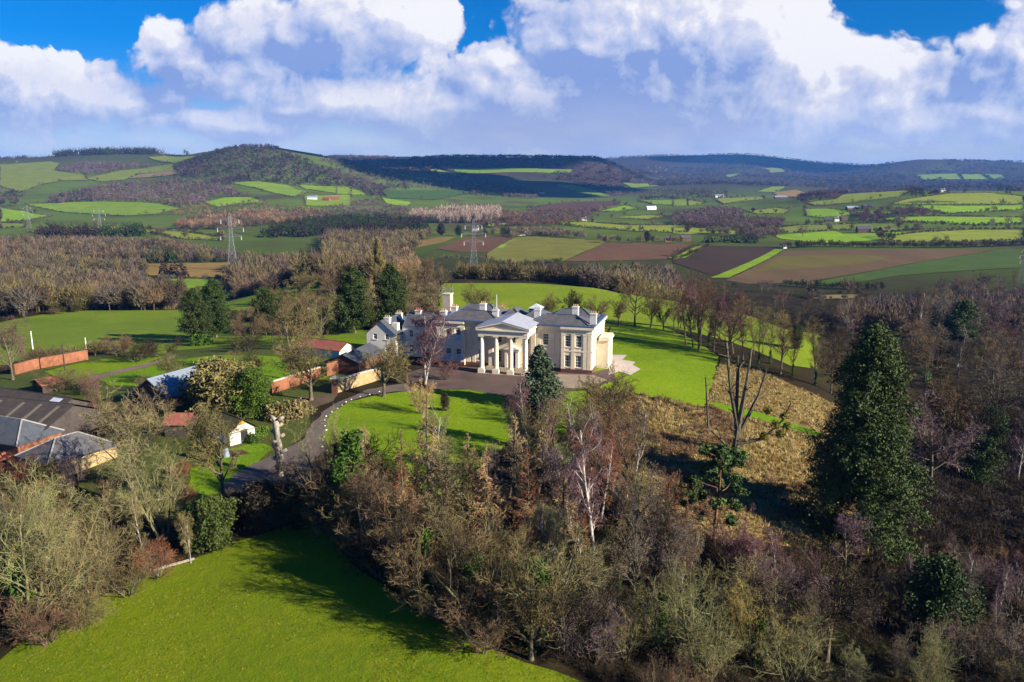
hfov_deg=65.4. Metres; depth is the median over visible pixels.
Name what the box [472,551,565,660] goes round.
bare tree
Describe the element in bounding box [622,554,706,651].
lichen tree
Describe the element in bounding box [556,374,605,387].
gravel apron
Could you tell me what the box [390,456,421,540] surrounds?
larch tree
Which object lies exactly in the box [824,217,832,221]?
house
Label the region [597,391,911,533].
bracken
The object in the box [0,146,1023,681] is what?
terrain
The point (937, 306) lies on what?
bare tree
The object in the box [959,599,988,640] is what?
lichen tree
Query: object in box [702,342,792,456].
dead tree
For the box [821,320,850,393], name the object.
tall bare tree
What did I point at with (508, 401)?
birch tree
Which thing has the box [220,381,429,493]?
driveway
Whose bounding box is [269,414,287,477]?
bleached stump
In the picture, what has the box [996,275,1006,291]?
tall bare tree
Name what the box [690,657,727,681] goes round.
lichen tree
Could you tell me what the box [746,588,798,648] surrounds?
lichen tree
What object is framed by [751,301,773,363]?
tall bare tree
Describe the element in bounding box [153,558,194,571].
fence rail
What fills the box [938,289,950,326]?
tall bare tree
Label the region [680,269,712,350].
tall bare tree
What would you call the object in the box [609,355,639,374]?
terrace
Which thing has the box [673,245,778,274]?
ploughed field
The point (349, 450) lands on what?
bare shrub
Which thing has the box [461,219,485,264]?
pylon
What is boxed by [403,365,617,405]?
forecourt
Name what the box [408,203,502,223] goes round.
poplar plantation
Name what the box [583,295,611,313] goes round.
parkland tree
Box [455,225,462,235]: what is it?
cypress tree
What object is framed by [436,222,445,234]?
cypress tree
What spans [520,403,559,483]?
larch tree
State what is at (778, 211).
pasture
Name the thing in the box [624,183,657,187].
pasture
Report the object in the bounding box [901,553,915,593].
birch tree
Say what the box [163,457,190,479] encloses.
bare shrub
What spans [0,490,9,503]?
birch tree
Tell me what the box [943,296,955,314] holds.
tall bare tree
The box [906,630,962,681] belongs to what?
lichen tree
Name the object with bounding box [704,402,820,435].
grass path
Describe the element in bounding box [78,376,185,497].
bare tree
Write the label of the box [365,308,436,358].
service wing
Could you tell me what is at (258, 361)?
parkland tree
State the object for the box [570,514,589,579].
birch tree
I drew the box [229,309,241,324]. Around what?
bare tree
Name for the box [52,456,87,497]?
lichen tree
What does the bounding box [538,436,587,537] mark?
birch tree
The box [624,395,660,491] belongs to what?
birch tree
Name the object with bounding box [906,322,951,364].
bare tree
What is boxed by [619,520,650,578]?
tall bare tree
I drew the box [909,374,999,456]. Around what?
bare tree
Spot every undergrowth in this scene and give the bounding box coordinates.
[0,476,243,644]
[227,277,442,326]
[331,461,1023,681]
[745,290,1023,560]
[893,389,1023,571]
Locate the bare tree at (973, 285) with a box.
[960,277,977,291]
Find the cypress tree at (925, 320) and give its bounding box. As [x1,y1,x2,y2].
[915,308,930,328]
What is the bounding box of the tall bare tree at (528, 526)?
[517,500,536,559]
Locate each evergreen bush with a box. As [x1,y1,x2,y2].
[189,334,213,346]
[242,431,262,443]
[255,425,269,437]
[260,398,308,422]
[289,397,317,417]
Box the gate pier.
[330,375,337,393]
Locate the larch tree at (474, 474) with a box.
[452,431,484,501]
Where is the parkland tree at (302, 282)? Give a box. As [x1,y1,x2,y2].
[281,266,317,296]
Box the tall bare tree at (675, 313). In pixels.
[667,292,681,334]
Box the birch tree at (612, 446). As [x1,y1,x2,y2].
[593,435,624,521]
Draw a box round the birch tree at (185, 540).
[173,510,193,562]
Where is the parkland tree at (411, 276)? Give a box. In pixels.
[396,260,420,288]
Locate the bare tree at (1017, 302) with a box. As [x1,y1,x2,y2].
[1011,294,1023,327]
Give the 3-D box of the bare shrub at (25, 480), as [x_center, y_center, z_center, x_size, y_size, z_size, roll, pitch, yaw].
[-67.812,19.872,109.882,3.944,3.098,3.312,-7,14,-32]
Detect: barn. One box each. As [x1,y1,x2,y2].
[0,387,100,407]
[0,396,107,434]
[0,415,64,461]
[14,431,117,480]
[130,366,196,409]
[299,337,356,357]
[307,195,316,199]
[330,196,339,199]
[774,195,786,198]
[845,205,858,209]
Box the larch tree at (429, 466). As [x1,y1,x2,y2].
[400,396,463,529]
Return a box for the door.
[240,430,247,442]
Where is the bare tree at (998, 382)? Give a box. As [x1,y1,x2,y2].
[954,351,1023,410]
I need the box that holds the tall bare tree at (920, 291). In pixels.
[918,287,932,299]
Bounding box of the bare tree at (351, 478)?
[338,453,391,538]
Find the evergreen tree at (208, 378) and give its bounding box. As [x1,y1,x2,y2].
[171,355,258,416]
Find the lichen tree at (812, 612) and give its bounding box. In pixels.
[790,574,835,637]
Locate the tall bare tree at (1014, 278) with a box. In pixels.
[1011,269,1018,286]
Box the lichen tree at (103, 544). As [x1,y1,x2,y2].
[26,492,151,597]
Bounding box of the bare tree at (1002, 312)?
[983,297,1015,330]
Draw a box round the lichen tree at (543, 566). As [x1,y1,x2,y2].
[491,516,614,655]
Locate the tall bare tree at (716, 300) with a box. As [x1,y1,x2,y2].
[703,280,730,351]
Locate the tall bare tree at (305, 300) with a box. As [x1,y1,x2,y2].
[300,291,313,334]
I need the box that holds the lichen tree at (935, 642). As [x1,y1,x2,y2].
[911,610,964,676]
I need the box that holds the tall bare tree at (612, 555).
[602,522,628,595]
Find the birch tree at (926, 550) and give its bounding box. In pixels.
[921,544,930,560]
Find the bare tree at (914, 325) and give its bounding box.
[909,316,931,349]
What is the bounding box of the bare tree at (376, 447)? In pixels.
[328,428,401,476]
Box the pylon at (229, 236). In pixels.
[217,213,243,263]
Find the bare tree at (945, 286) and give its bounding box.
[935,276,956,294]
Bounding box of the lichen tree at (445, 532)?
[398,488,526,577]
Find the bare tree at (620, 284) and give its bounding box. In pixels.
[614,266,660,326]
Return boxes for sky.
[0,0,1023,165]
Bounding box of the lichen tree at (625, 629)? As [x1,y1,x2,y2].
[598,583,661,662]
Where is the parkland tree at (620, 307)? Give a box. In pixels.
[608,300,628,326]
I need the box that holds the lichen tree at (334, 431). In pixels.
[279,404,350,486]
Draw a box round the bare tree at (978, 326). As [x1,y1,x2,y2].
[966,311,1010,346]
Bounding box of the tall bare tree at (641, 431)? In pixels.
[622,403,649,462]
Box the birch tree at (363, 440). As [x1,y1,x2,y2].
[356,425,378,475]
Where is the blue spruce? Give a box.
[509,344,570,413]
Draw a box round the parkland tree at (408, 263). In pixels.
[393,251,421,277]
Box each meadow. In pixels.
[0,310,368,364]
[224,277,323,309]
[439,283,819,368]
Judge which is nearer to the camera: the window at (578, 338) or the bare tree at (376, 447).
the bare tree at (376, 447)
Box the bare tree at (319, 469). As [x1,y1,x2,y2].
[298,452,345,508]
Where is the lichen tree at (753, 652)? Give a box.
[713,576,804,671]
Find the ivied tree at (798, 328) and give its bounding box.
[789,324,803,348]
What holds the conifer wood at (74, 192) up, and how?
on the terrain at (244, 240)
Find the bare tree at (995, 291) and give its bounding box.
[977,280,1005,295]
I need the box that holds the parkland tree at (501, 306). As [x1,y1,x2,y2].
[498,301,513,309]
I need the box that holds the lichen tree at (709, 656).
[668,600,751,681]
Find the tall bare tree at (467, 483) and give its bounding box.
[450,446,483,535]
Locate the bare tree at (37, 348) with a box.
[34,343,46,355]
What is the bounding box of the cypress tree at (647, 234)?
[643,231,651,241]
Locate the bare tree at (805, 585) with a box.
[795,573,832,611]
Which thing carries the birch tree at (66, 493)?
on the terrain at (244, 240)
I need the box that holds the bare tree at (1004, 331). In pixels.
[980,315,1018,349]
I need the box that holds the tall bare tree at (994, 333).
[978,325,1006,384]
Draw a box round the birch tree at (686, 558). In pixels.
[659,535,700,600]
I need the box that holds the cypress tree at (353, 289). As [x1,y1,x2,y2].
[324,265,384,332]
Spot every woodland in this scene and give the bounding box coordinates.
[0,151,1023,189]
[0,187,25,205]
[0,233,313,272]
[0,255,188,316]
[45,177,282,207]
[58,160,149,173]
[170,201,308,215]
[174,206,337,228]
[176,142,386,196]
[221,244,431,298]
[313,226,431,285]
[321,154,537,198]
[323,197,409,215]
[338,155,440,167]
[431,155,597,167]
[450,256,641,295]
[471,225,682,243]
[476,206,595,227]
[494,208,598,225]
[572,176,637,196]
[573,261,687,302]
[637,187,727,199]
[641,160,885,187]
[671,205,785,238]
[796,188,849,204]
[816,186,940,194]
[829,285,1023,335]
[849,203,942,220]
[852,165,1023,190]
[966,287,1023,330]
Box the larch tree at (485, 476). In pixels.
[463,440,510,532]
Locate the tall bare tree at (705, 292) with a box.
[697,275,714,339]
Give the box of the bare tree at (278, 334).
[274,325,285,342]
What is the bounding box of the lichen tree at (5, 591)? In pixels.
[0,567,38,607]
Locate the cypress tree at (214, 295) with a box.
[201,277,238,337]
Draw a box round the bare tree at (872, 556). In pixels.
[863,525,893,565]
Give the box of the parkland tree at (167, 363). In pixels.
[152,350,190,372]
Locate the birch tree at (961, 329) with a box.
[954,323,973,367]
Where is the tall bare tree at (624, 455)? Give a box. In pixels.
[590,404,654,500]
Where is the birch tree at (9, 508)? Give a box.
[0,498,24,526]
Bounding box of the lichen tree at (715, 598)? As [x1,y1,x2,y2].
[691,563,745,619]
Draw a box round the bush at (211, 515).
[176,492,241,554]
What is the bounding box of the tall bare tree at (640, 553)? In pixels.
[599,460,680,629]
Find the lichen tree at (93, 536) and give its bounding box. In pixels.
[81,509,125,585]
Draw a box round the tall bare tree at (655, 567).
[636,477,682,621]
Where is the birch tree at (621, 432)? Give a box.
[605,416,638,480]
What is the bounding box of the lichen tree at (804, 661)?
[733,600,842,681]
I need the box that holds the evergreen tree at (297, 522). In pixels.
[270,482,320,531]
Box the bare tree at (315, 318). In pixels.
[302,291,338,340]
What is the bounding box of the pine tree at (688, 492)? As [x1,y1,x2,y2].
[671,477,705,521]
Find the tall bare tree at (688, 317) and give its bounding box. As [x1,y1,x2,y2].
[674,290,702,347]
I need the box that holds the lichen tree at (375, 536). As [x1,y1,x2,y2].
[352,493,405,559]
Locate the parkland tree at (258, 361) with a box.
[239,352,264,367]
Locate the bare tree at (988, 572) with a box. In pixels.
[965,549,1005,597]
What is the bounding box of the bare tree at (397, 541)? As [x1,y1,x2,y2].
[387,511,434,599]
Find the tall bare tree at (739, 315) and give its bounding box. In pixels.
[729,297,755,359]
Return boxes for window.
[409,330,413,337]
[445,329,450,340]
[445,348,451,359]
[455,329,460,340]
[456,348,461,360]
[498,350,501,362]
[543,333,548,345]
[564,355,570,367]
[565,335,570,347]
[575,336,581,347]
[575,356,580,368]
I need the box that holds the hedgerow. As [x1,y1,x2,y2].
[0,155,1023,298]
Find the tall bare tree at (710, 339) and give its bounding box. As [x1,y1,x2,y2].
[704,307,720,347]
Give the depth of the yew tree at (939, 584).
87.07 m
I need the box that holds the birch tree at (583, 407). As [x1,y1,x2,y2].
[560,394,597,474]
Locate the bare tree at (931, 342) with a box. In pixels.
[896,319,947,382]
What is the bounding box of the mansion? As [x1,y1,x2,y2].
[434,295,613,376]
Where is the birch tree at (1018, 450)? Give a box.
[1007,408,1023,479]
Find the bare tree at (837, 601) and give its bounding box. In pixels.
[784,529,907,662]
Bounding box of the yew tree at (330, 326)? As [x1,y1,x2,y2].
[314,308,342,334]
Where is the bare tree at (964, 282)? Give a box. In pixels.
[954,274,977,293]
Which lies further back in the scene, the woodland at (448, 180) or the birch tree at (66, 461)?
the woodland at (448, 180)
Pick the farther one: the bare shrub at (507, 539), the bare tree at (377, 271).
the bare tree at (377, 271)
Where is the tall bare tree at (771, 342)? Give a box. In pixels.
[764,312,783,363]
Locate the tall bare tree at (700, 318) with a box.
[690,302,705,342]
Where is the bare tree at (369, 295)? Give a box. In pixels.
[362,287,373,306]
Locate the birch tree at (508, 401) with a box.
[501,394,527,439]
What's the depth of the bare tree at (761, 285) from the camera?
552.44 m
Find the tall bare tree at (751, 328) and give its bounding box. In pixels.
[745,315,758,354]
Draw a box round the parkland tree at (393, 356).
[358,333,414,396]
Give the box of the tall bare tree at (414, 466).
[398,432,434,499]
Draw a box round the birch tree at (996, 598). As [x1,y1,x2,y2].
[988,587,1002,622]
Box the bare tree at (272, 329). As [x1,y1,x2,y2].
[262,314,280,340]
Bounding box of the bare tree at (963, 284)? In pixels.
[952,276,980,292]
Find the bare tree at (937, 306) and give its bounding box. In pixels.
[927,294,956,320]
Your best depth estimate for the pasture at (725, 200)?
2347.64 m
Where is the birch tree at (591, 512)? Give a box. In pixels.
[555,407,612,558]
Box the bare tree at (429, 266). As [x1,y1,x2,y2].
[421,253,439,279]
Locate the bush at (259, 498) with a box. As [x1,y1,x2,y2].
[230,477,294,532]
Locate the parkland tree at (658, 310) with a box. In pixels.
[651,301,673,329]
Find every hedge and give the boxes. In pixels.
[20,337,131,360]
[46,299,182,314]
[439,254,562,264]
[699,301,823,328]
[701,232,758,243]
[779,236,1023,247]
[782,278,885,289]
[861,218,1023,226]
[885,226,1023,231]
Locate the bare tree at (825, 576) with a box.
[797,572,833,614]
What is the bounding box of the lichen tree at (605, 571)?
[529,540,618,630]
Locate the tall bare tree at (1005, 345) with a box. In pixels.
[995,331,1016,378]
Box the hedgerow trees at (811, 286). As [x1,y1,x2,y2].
[0,154,1023,291]
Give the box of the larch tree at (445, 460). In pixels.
[421,422,477,537]
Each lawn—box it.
[45,351,168,378]
[100,355,327,385]
[184,443,271,509]
[323,389,518,502]
[552,390,593,464]
[593,323,718,406]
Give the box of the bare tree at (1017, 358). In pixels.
[978,337,1023,400]
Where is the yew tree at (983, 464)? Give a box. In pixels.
[946,433,1010,487]
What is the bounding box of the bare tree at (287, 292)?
[261,280,291,324]
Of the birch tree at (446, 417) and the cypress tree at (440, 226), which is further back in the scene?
the cypress tree at (440, 226)
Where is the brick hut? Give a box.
[0,504,25,528]
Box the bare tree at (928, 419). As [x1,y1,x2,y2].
[891,386,989,483]
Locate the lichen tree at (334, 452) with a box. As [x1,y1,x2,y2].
[312,426,370,483]
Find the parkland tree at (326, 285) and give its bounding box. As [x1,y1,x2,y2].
[315,269,343,293]
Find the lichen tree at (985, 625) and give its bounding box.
[969,595,1004,638]
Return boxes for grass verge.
[332,337,366,358]
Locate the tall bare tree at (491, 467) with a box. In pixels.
[473,440,511,521]
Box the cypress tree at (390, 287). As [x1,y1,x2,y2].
[367,261,410,320]
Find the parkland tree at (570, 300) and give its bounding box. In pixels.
[556,289,586,308]
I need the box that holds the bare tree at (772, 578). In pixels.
[752,555,789,610]
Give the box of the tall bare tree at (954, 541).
[942,531,959,553]
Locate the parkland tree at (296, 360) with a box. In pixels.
[264,335,333,400]
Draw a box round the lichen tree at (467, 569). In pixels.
[422,511,515,640]
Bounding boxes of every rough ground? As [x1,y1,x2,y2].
[0,342,351,415]
[78,412,310,519]
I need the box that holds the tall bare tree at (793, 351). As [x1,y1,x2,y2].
[787,331,802,376]
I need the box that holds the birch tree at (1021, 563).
[1006,548,1023,594]
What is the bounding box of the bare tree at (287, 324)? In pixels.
[271,295,321,368]
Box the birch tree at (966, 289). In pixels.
[960,282,970,297]
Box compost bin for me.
[223,448,229,457]
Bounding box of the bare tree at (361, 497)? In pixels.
[332,462,403,568]
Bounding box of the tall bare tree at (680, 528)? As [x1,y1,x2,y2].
[628,499,694,636]
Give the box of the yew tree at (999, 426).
[976,405,1012,443]
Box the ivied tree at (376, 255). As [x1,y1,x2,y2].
[370,236,384,281]
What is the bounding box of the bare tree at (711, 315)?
[703,301,723,329]
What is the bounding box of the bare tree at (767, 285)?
[763,279,773,288]
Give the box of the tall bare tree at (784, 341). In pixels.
[774,326,794,361]
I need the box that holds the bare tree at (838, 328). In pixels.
[833,322,847,340]
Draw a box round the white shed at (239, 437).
[209,411,256,445]
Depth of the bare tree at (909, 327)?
319.56 m
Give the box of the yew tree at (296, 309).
[287,304,314,332]
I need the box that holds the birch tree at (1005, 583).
[993,564,1015,621]
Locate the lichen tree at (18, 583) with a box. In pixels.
[0,454,103,641]
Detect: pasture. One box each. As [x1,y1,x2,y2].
[0,161,86,191]
[1,208,47,221]
[2,223,23,227]
[27,202,176,215]
[31,226,222,240]
[89,164,172,180]
[150,156,194,162]
[171,279,219,290]
[207,197,263,206]
[234,181,305,196]
[299,185,350,193]
[304,194,350,205]
[336,187,364,194]
[382,197,411,205]
[383,190,473,199]
[400,174,440,180]
[426,167,459,175]
[447,168,571,172]
[487,236,606,262]
[491,238,514,251]
[557,184,608,195]
[563,222,685,231]
[602,205,639,211]
[614,215,658,218]
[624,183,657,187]
[639,199,686,204]
[673,227,739,234]
[676,200,702,205]
[711,249,782,277]
[718,197,763,202]
[748,208,787,213]
[757,186,787,191]
[764,168,784,172]
[773,223,906,232]
[775,231,910,242]
[806,209,854,217]
[810,191,908,204]
[810,249,1021,285]
[854,210,890,213]
[873,216,1022,223]
[881,230,1022,242]
[891,193,1023,203]
[915,205,1022,213]
[917,174,959,179]
[961,174,986,178]
[986,174,1003,178]
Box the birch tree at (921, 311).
[916,301,927,332]
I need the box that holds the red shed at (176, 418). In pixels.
[162,413,200,436]
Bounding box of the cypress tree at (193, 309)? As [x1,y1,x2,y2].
[173,288,215,340]
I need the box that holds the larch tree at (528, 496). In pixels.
[504,443,547,543]
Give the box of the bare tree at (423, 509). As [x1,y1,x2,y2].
[399,495,446,538]
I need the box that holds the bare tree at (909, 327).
[904,319,931,346]
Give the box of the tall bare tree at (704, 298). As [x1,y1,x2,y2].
[695,278,713,344]
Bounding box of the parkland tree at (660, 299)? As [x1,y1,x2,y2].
[640,292,669,327]
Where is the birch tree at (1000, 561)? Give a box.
[996,555,1013,588]
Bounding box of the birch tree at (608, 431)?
[574,414,616,496]
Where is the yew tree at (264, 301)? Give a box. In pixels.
[248,285,282,329]
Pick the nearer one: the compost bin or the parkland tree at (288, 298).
the compost bin
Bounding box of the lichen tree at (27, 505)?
[0,476,76,557]
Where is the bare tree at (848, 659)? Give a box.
[828,639,880,681]
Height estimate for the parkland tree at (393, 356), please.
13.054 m
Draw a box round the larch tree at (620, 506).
[609,469,636,537]
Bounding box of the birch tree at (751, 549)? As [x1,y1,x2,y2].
[736,531,765,577]
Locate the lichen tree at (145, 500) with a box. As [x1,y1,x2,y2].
[89,438,192,545]
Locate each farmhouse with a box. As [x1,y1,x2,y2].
[322,197,330,200]
[645,205,656,209]
[855,225,870,232]
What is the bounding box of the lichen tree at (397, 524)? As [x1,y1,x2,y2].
[371,512,414,585]
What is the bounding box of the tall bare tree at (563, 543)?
[548,529,572,589]
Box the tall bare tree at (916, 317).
[907,311,926,325]
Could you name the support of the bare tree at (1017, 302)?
on the terrain at (244, 240)
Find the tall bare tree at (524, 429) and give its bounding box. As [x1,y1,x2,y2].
[499,404,544,495]
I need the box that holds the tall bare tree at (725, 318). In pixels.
[712,296,743,353]
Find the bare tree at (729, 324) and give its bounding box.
[705,288,755,357]
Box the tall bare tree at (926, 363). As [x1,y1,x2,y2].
[920,343,938,386]
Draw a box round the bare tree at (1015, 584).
[990,563,1023,613]
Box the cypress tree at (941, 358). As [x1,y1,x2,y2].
[932,339,950,367]
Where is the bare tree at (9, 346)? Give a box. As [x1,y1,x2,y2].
[0,314,30,379]
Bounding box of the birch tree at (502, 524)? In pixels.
[480,508,511,562]
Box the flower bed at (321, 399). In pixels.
[293,394,337,406]
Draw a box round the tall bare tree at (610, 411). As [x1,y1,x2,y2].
[596,404,627,458]
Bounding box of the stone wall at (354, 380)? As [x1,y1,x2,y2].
[337,367,380,392]
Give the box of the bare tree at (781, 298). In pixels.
[778,291,789,306]
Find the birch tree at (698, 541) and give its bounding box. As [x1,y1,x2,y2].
[678,521,705,576]
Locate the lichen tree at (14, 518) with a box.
[0,473,69,580]
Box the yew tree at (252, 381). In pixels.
[222,366,274,418]
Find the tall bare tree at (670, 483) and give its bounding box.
[650,468,696,557]
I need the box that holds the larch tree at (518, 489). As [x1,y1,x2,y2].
[486,413,550,527]
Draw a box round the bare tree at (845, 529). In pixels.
[831,507,875,570]
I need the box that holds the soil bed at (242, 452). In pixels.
[229,450,248,455]
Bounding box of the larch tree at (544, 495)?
[519,426,569,531]
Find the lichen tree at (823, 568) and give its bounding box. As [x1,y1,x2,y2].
[809,555,872,607]
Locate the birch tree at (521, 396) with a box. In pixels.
[510,376,532,447]
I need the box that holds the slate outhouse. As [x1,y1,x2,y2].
[328,342,384,373]
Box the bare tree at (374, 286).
[369,271,386,297]
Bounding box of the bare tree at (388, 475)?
[360,469,400,544]
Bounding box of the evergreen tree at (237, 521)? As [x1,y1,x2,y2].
[222,491,248,526]
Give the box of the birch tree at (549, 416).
[536,390,566,450]
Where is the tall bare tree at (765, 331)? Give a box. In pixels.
[753,308,773,352]
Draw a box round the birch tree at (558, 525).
[522,500,577,578]
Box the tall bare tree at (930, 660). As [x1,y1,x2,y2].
[905,644,943,681]
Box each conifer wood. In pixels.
[33,220,146,237]
[49,187,97,202]
[52,146,188,155]
[140,238,189,278]
[258,212,351,237]
[336,212,431,231]
[464,179,534,196]
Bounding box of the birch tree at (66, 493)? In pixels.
[56,480,71,499]
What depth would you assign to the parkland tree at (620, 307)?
225.91 m
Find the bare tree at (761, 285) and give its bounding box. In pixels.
[758,280,767,291]
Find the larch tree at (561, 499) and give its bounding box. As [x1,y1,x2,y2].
[551,462,581,549]
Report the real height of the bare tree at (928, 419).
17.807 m
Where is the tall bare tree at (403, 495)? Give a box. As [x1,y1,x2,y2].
[379,488,429,534]
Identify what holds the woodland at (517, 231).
on the terrain at (244, 240)
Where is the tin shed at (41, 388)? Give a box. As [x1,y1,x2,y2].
[29,376,65,392]
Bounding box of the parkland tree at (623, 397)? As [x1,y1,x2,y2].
[577,360,639,422]
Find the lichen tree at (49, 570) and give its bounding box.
[4,479,129,619]
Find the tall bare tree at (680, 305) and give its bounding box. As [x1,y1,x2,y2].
[660,277,693,344]
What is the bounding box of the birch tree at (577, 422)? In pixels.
[569,406,588,452]
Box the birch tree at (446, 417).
[414,401,459,492]
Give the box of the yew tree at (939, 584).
[888,550,989,650]
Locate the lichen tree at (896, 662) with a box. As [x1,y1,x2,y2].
[884,621,918,678]
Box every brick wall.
[12,350,87,374]
[267,367,320,393]
[325,360,338,375]
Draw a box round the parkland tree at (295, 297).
[283,283,318,310]
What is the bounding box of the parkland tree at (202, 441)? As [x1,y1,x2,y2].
[170,396,245,498]
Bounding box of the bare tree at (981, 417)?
[914,369,1013,461]
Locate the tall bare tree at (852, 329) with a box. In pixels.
[850,321,855,338]
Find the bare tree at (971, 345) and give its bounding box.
[940,332,982,378]
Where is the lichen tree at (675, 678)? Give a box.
[636,647,704,681]
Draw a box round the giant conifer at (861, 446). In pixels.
[790,319,938,578]
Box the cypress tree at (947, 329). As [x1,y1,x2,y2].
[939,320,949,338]
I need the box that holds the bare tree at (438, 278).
[427,266,450,296]
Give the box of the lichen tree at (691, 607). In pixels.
[643,557,748,663]
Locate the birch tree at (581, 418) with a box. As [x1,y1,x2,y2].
[553,385,605,503]
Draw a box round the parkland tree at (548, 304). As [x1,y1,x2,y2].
[536,294,558,311]
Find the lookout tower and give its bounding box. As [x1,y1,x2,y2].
[442,287,452,312]
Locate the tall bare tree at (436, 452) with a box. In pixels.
[423,441,458,506]
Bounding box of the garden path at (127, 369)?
[90,355,175,379]
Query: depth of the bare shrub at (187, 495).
105.68 m
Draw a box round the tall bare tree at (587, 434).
[565,423,605,508]
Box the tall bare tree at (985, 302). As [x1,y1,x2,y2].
[978,297,989,327]
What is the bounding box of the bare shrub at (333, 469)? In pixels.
[299,455,371,551]
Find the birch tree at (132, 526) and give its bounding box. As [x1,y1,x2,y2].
[126,491,148,570]
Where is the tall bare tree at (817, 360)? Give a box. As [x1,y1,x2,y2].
[808,342,822,380]
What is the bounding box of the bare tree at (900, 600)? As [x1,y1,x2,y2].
[874,565,920,622]
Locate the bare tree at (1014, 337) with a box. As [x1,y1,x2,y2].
[998,323,1022,356]
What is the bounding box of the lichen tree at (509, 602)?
[475,539,531,622]
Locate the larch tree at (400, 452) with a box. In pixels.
[388,429,424,505]
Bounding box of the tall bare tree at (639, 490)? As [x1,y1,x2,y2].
[613,456,651,548]
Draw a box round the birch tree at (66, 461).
[60,453,77,480]
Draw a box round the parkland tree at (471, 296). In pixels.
[461,282,493,303]
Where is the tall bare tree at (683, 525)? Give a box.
[669,515,698,562]
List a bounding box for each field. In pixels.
[0,525,580,681]
[101,262,230,277]
[131,170,179,177]
[400,237,453,250]
[437,236,513,251]
[470,174,510,177]
[510,263,578,270]
[528,201,617,210]
[565,242,687,260]
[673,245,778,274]
[727,249,995,283]
[757,255,887,270]
[774,189,804,196]
[813,294,863,298]
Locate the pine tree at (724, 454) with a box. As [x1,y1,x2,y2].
[685,441,750,546]
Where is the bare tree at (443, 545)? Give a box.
[415,523,472,572]
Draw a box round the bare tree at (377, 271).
[372,264,384,282]
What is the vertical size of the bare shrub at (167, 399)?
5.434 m
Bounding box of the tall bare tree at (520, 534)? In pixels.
[510,522,531,585]
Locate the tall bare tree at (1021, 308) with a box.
[1013,303,1023,317]
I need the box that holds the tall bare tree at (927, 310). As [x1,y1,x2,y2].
[921,298,932,315]
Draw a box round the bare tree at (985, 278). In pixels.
[974,273,995,284]
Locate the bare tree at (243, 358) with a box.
[228,345,257,365]
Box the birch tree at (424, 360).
[410,305,454,383]
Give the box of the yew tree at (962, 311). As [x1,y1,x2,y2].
[936,299,990,343]
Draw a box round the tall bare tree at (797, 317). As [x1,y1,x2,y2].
[794,312,801,323]
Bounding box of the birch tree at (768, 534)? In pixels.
[762,525,782,571]
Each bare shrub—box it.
[0,456,41,490]
[0,568,92,652]
[2,444,44,481]
[3,475,33,494]
[8,487,73,542]
[21,482,45,500]
[23,471,64,506]
[28,469,65,490]
[29,366,81,390]
[34,516,84,559]
[35,452,75,485]
[37,561,119,636]
[43,480,74,499]
[67,363,97,388]
[73,375,105,394]
[78,387,105,403]
[85,540,156,597]
[86,396,113,414]
[92,472,120,500]
[96,408,134,437]
[101,331,136,355]
[105,338,160,361]
[105,481,157,515]
[108,397,139,419]
[123,486,178,523]
[129,535,183,579]
[134,373,147,385]
[136,336,183,357]
[138,387,182,417]
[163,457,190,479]
[172,475,199,503]
[174,382,199,405]
[223,334,265,350]
[226,311,269,341]
[240,308,254,328]
[252,305,280,331]
[263,436,403,531]
[275,441,376,542]
[292,321,315,338]
[300,428,410,534]
[334,523,410,579]
[360,453,474,556]
[366,492,492,617]
[388,364,410,382]
[397,558,468,628]
[405,374,436,413]
[430,568,531,659]
[438,356,457,379]
[442,522,525,620]
[448,528,539,598]
[516,533,628,662]
[546,592,635,665]
[616,488,708,552]
[701,502,767,570]
[716,551,801,622]
[748,538,805,603]
[765,601,828,657]
[774,539,834,585]
[835,577,888,625]
[881,559,919,613]
[905,599,964,650]
[934,541,999,576]
[941,608,1009,671]
[979,535,1023,579]
[979,639,1023,681]
[984,591,1023,679]
[1013,586,1023,623]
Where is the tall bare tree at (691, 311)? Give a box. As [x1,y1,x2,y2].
[687,291,708,334]
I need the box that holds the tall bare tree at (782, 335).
[770,309,793,373]
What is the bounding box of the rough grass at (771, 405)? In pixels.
[590,361,897,554]
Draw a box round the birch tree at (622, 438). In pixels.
[615,433,633,500]
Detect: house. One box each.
[664,235,671,241]
[680,234,691,241]
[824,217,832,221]
[833,216,839,221]
[839,216,847,220]
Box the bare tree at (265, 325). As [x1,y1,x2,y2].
[256,314,274,337]
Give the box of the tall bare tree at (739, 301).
[725,290,755,346]
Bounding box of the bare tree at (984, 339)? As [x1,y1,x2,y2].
[971,328,1019,382]
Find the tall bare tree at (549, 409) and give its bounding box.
[521,397,575,496]
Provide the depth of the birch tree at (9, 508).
96.20 m
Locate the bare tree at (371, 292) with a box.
[361,278,374,305]
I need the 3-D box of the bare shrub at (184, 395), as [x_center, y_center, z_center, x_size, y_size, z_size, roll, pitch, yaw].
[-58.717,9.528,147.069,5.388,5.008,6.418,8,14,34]
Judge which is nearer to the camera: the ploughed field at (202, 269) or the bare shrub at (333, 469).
the bare shrub at (333, 469)
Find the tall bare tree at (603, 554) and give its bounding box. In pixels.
[587,536,609,601]
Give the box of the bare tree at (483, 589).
[462,548,520,638]
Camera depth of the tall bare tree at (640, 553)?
78.17 m
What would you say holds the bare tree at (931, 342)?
on the terrain at (244, 240)
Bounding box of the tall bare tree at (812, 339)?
[802,314,827,385]
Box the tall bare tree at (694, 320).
[683,281,697,329]
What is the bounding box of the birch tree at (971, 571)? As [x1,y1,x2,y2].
[944,543,985,603]
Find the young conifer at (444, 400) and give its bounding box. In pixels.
[439,392,450,410]
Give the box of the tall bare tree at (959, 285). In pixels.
[956,279,968,297]
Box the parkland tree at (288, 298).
[272,291,292,311]
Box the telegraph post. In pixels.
[59,344,65,370]

